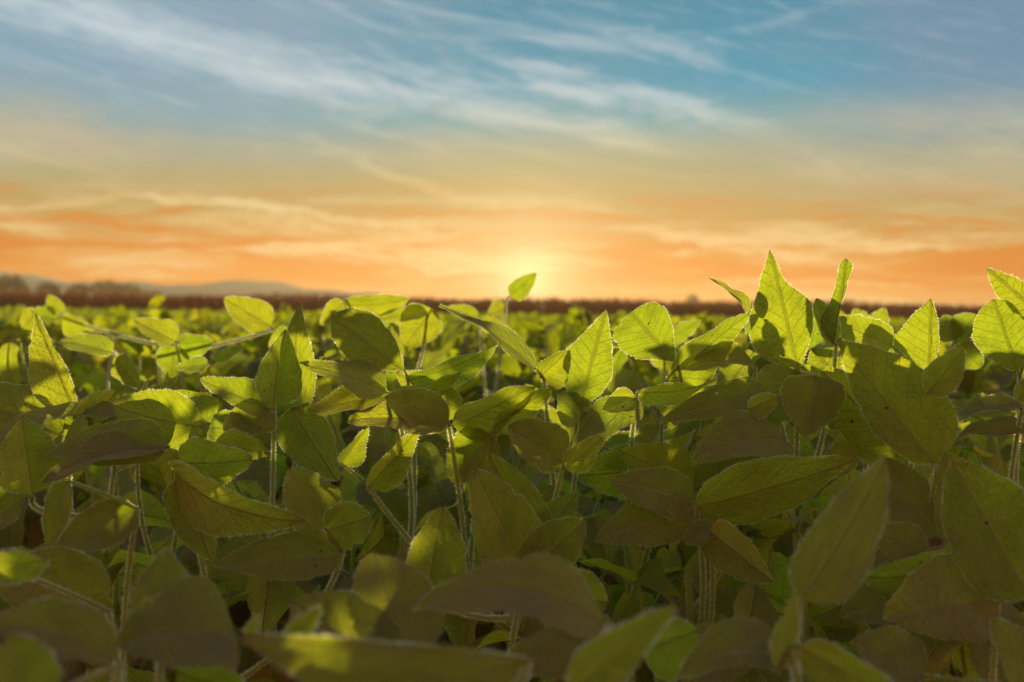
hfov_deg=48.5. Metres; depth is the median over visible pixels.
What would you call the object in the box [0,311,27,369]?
soybean plant
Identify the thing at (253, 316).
soybean plant
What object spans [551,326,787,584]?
soybean plant
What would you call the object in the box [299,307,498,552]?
soybean plant
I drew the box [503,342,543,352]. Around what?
soybean plant
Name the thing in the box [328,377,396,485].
soybean plant
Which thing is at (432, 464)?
soybean plant
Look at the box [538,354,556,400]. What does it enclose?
soybean plant
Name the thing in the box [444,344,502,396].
soybean plant
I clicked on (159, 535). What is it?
soybean plant
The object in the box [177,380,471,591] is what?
soybean plant
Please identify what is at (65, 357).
soybean plant
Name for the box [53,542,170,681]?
soybean plant
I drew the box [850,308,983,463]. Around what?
soybean plant
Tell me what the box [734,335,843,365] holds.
soybean plant
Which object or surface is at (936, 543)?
soybean plant
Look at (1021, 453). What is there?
soybean plant
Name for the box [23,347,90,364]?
soybean plant
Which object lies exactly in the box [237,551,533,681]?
soybean plant
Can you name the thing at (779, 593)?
soybean plant
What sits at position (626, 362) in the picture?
soybean plant
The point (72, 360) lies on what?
soybean plant
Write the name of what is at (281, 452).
soybean plant
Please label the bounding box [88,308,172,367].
soybean plant
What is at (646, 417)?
soybean plant
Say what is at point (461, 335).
soybean plant
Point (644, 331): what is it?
soybean plant
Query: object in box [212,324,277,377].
soybean plant
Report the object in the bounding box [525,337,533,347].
soybean plant
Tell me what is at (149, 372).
soybean plant
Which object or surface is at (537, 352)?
soybean plant
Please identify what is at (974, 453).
soybean plant
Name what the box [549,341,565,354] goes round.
soybean plant
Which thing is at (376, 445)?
soybean plant
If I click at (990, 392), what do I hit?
soybean plant
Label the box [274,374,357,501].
soybean plant
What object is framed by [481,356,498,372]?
soybean plant
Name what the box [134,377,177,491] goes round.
soybean plant
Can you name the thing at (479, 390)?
soybean plant
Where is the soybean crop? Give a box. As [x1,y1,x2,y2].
[0,302,954,370]
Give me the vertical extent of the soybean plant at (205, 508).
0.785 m
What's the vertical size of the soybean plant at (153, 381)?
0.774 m
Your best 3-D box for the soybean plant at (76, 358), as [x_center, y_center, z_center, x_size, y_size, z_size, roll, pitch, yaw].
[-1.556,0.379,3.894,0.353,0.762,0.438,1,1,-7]
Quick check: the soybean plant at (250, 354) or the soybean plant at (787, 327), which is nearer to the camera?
the soybean plant at (787, 327)
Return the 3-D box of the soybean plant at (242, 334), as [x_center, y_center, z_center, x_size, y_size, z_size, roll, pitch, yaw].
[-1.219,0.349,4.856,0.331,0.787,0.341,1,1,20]
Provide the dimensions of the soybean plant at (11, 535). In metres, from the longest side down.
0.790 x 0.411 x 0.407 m
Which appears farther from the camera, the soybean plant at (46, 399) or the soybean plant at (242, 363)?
the soybean plant at (242, 363)
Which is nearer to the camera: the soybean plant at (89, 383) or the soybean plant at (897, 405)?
the soybean plant at (897, 405)
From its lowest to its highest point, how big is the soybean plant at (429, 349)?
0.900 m
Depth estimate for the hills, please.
650.14 m
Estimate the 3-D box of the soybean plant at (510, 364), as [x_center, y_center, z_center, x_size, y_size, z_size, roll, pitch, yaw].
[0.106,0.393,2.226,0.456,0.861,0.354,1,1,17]
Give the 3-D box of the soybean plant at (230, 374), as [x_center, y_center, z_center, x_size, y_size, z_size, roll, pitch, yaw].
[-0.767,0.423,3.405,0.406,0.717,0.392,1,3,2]
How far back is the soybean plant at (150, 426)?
0.85 m
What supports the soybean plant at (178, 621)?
on the ground
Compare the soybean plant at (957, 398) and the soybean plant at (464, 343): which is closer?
the soybean plant at (957, 398)
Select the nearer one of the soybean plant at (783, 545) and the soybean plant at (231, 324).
the soybean plant at (783, 545)
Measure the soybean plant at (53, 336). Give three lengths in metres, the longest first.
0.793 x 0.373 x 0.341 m
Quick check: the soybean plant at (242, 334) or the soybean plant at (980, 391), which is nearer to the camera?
the soybean plant at (980, 391)
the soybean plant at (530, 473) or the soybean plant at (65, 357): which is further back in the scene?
the soybean plant at (65, 357)
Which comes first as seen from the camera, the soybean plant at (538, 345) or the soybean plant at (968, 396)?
the soybean plant at (968, 396)
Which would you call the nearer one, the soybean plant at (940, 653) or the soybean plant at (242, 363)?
the soybean plant at (940, 653)
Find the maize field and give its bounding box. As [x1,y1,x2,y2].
[0,287,983,318]
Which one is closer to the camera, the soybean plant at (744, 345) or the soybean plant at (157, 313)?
the soybean plant at (744, 345)
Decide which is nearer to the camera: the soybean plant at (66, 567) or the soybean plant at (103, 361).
the soybean plant at (66, 567)
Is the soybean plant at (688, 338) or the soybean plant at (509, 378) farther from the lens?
the soybean plant at (688, 338)
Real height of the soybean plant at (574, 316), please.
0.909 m
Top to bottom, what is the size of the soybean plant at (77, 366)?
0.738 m
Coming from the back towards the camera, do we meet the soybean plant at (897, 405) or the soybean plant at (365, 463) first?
the soybean plant at (365, 463)
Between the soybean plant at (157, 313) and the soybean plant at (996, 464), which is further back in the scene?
the soybean plant at (157, 313)
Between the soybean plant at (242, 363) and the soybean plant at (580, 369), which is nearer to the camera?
the soybean plant at (580, 369)
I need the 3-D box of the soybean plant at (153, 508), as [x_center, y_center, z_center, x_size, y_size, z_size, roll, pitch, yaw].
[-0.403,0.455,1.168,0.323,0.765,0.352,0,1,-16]
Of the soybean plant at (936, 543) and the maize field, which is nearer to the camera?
the soybean plant at (936, 543)
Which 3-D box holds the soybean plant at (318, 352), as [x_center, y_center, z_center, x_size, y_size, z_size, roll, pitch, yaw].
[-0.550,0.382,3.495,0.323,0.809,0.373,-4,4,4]
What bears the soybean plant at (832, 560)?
on the ground
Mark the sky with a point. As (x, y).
(458, 149)
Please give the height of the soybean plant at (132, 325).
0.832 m
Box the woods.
[0,274,303,308]
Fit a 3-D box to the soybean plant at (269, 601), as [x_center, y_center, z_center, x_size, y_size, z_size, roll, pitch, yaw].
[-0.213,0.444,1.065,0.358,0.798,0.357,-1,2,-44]
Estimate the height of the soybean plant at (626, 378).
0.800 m
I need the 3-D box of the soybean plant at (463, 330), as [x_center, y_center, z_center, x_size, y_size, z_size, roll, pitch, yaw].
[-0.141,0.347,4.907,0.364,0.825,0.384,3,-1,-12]
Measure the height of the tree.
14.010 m
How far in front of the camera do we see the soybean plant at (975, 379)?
2.29 m
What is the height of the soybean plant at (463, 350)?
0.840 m
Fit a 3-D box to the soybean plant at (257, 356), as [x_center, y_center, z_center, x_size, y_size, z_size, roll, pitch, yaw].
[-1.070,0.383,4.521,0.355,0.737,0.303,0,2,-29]
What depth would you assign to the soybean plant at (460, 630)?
1.08 m
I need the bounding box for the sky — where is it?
[0,0,1023,307]
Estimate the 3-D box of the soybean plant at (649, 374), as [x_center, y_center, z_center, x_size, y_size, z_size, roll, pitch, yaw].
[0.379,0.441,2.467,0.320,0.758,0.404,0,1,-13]
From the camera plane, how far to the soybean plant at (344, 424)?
2.24 m
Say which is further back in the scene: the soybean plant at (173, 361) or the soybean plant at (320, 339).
the soybean plant at (320, 339)
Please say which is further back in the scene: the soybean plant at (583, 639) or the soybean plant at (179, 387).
the soybean plant at (179, 387)
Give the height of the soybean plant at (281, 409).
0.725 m
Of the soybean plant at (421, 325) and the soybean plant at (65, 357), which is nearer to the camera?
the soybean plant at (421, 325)
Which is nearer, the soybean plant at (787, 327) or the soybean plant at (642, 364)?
the soybean plant at (787, 327)
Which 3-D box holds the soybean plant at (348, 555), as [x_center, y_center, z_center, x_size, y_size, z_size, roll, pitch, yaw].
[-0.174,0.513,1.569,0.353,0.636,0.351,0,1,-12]
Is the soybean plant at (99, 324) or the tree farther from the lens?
the tree
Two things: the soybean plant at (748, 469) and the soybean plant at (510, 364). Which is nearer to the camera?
the soybean plant at (748, 469)
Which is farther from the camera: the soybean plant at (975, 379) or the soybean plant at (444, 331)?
the soybean plant at (444, 331)
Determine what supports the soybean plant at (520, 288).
on the ground
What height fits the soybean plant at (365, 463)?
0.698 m
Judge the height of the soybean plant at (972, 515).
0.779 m
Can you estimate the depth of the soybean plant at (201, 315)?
4.25 m
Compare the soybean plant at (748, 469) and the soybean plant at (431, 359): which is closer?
the soybean plant at (748, 469)
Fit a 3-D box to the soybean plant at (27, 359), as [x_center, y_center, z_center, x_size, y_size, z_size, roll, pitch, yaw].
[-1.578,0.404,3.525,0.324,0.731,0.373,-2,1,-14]
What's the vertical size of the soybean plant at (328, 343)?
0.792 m
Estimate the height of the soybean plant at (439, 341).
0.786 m
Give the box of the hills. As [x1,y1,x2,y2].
[0,271,841,311]
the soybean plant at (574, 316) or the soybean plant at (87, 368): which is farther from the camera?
the soybean plant at (574, 316)
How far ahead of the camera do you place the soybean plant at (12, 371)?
1.63 m
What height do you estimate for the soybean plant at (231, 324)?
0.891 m
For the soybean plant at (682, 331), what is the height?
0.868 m
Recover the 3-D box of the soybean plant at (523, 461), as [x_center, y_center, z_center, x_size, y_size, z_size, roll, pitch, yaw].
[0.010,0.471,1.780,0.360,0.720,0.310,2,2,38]
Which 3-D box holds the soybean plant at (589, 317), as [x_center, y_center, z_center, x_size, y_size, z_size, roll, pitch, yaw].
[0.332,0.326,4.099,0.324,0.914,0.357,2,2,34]
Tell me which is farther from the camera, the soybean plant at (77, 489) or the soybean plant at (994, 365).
the soybean plant at (994, 365)
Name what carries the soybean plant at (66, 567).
on the ground
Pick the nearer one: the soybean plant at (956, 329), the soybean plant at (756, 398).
the soybean plant at (756, 398)
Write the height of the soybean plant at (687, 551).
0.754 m
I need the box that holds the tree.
[685,293,699,304]
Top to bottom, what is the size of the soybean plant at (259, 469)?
0.802 m
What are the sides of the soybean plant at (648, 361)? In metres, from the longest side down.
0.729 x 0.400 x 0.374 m
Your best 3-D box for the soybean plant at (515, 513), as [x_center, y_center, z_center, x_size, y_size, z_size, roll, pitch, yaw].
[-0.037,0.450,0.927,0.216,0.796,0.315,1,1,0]
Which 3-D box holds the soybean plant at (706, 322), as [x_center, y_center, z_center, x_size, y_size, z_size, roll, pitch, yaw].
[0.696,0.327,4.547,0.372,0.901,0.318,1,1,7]
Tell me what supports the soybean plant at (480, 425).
on the ground
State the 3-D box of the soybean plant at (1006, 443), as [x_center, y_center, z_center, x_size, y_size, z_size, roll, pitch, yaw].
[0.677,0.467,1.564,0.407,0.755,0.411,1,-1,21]
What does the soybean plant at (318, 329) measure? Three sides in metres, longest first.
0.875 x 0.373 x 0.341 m
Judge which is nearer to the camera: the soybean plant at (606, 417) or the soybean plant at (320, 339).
the soybean plant at (606, 417)
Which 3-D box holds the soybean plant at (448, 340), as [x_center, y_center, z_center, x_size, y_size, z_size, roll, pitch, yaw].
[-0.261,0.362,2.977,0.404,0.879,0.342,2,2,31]
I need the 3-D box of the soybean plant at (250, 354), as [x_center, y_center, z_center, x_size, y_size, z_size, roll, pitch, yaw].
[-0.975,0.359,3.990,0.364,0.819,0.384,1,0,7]
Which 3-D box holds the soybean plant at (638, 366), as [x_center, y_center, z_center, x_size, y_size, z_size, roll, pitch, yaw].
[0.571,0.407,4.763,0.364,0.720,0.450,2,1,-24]
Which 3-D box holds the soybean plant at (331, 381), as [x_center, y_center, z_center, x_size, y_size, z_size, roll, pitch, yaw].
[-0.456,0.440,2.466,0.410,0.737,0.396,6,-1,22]
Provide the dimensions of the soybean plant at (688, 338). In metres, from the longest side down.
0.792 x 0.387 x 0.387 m
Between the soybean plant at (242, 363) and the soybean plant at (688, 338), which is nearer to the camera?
the soybean plant at (242, 363)
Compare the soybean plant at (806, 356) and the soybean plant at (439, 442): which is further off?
the soybean plant at (806, 356)
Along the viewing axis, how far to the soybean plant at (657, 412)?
1.76 m
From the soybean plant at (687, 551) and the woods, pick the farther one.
the woods
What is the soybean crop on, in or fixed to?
on the ground
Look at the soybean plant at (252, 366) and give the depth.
2.79 m
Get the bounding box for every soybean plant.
[0,307,123,641]
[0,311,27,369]
[0,314,118,665]
[0,333,201,613]
[0,377,122,550]
[0,417,277,681]
[0,480,140,681]
[0,549,244,681]
[17,353,29,363]
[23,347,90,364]
[25,331,92,362]
[26,347,72,375]
[33,295,286,491]
[53,344,85,361]
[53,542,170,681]
[58,480,266,681]
[68,355,75,365]
[69,322,115,364]
[71,328,192,500]
[72,353,110,377]
[72,390,135,508]
[73,460,252,676]
[81,365,149,489]
[82,341,157,485]
[85,389,433,681]
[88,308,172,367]
[103,320,138,337]
[118,372,298,494]
[123,348,253,401]
[125,359,360,633]
[133,316,242,394]
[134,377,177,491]
[134,381,178,680]
[142,385,219,482]
[145,294,220,343]
[148,328,260,373]
[162,409,371,680]
[167,358,263,392]
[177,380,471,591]
[189,326,261,360]
[199,301,340,677]
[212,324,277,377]
[213,332,255,349]
[215,431,501,640]
[218,402,359,556]
[221,312,274,350]
[224,370,246,377]
[228,360,255,376]
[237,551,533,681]
[251,350,264,359]
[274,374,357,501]
[277,449,284,485]
[278,384,364,492]
[279,322,448,567]
[279,378,353,561]
[289,350,446,562]
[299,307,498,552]
[311,336,352,436]
[311,339,345,362]
[312,318,335,377]
[319,293,442,452]
[319,333,338,361]
[321,421,367,529]
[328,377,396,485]
[337,405,607,681]
[342,383,510,457]
[345,492,463,566]
[347,372,484,442]
[348,370,551,635]
[373,478,664,681]
[388,312,485,372]
[398,383,625,589]
[412,550,698,681]
[425,307,433,350]
[426,330,495,369]
[434,339,491,378]
[435,329,488,368]
[438,472,696,681]
[439,304,612,496]
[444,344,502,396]
[448,272,536,397]
[448,329,490,369]
[448,432,605,612]
[452,332,470,348]
[458,327,503,374]
[464,369,578,427]
[467,512,804,681]
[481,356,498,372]
[482,348,546,387]
[490,321,649,463]
[496,369,651,584]
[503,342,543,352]
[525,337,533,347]
[537,308,589,344]
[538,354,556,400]
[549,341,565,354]
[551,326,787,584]
[556,401,698,614]
[566,340,661,374]
[570,377,715,593]
[571,304,627,340]
[577,385,853,625]
[613,302,757,526]
[625,359,656,369]
[626,359,659,371]
[626,470,894,654]
[627,356,648,372]
[633,376,717,550]
[638,342,704,559]
[638,405,668,552]
[644,370,667,440]
[648,335,697,370]
[650,319,701,547]
[656,311,715,373]
[656,376,776,589]
[678,455,891,681]
[682,429,871,576]
[699,464,1023,681]
[709,250,853,553]
[717,307,807,423]
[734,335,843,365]
[749,342,946,615]
[789,342,827,425]
[807,298,967,503]
[841,452,1023,681]
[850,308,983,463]
[933,399,1023,669]
[936,341,1023,434]
[945,420,1023,666]
[946,421,1023,681]
[947,394,966,440]
[949,368,992,443]
[950,399,1023,467]
[954,268,1023,483]
[957,370,1023,435]
[960,389,984,398]
[982,356,1017,390]
[1003,412,1023,466]
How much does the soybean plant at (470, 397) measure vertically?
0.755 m
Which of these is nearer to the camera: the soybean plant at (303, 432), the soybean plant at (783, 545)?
the soybean plant at (303, 432)
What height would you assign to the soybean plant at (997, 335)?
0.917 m
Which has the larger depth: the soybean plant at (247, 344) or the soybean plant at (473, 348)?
the soybean plant at (247, 344)
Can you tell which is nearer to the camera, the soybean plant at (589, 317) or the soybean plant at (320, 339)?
the soybean plant at (589, 317)
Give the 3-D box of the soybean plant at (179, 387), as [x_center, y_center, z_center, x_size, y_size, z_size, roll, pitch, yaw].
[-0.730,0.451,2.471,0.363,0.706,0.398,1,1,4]
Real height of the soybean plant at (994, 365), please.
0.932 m
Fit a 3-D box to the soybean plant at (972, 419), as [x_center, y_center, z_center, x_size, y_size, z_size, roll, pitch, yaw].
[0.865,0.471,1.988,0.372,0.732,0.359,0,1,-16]
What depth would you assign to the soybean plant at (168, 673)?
1.09 m
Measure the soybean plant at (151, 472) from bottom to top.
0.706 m
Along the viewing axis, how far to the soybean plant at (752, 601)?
0.95 m
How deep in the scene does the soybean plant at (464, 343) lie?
5.04 m
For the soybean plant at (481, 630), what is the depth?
1.19 m
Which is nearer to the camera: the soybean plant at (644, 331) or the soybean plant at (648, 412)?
the soybean plant at (644, 331)

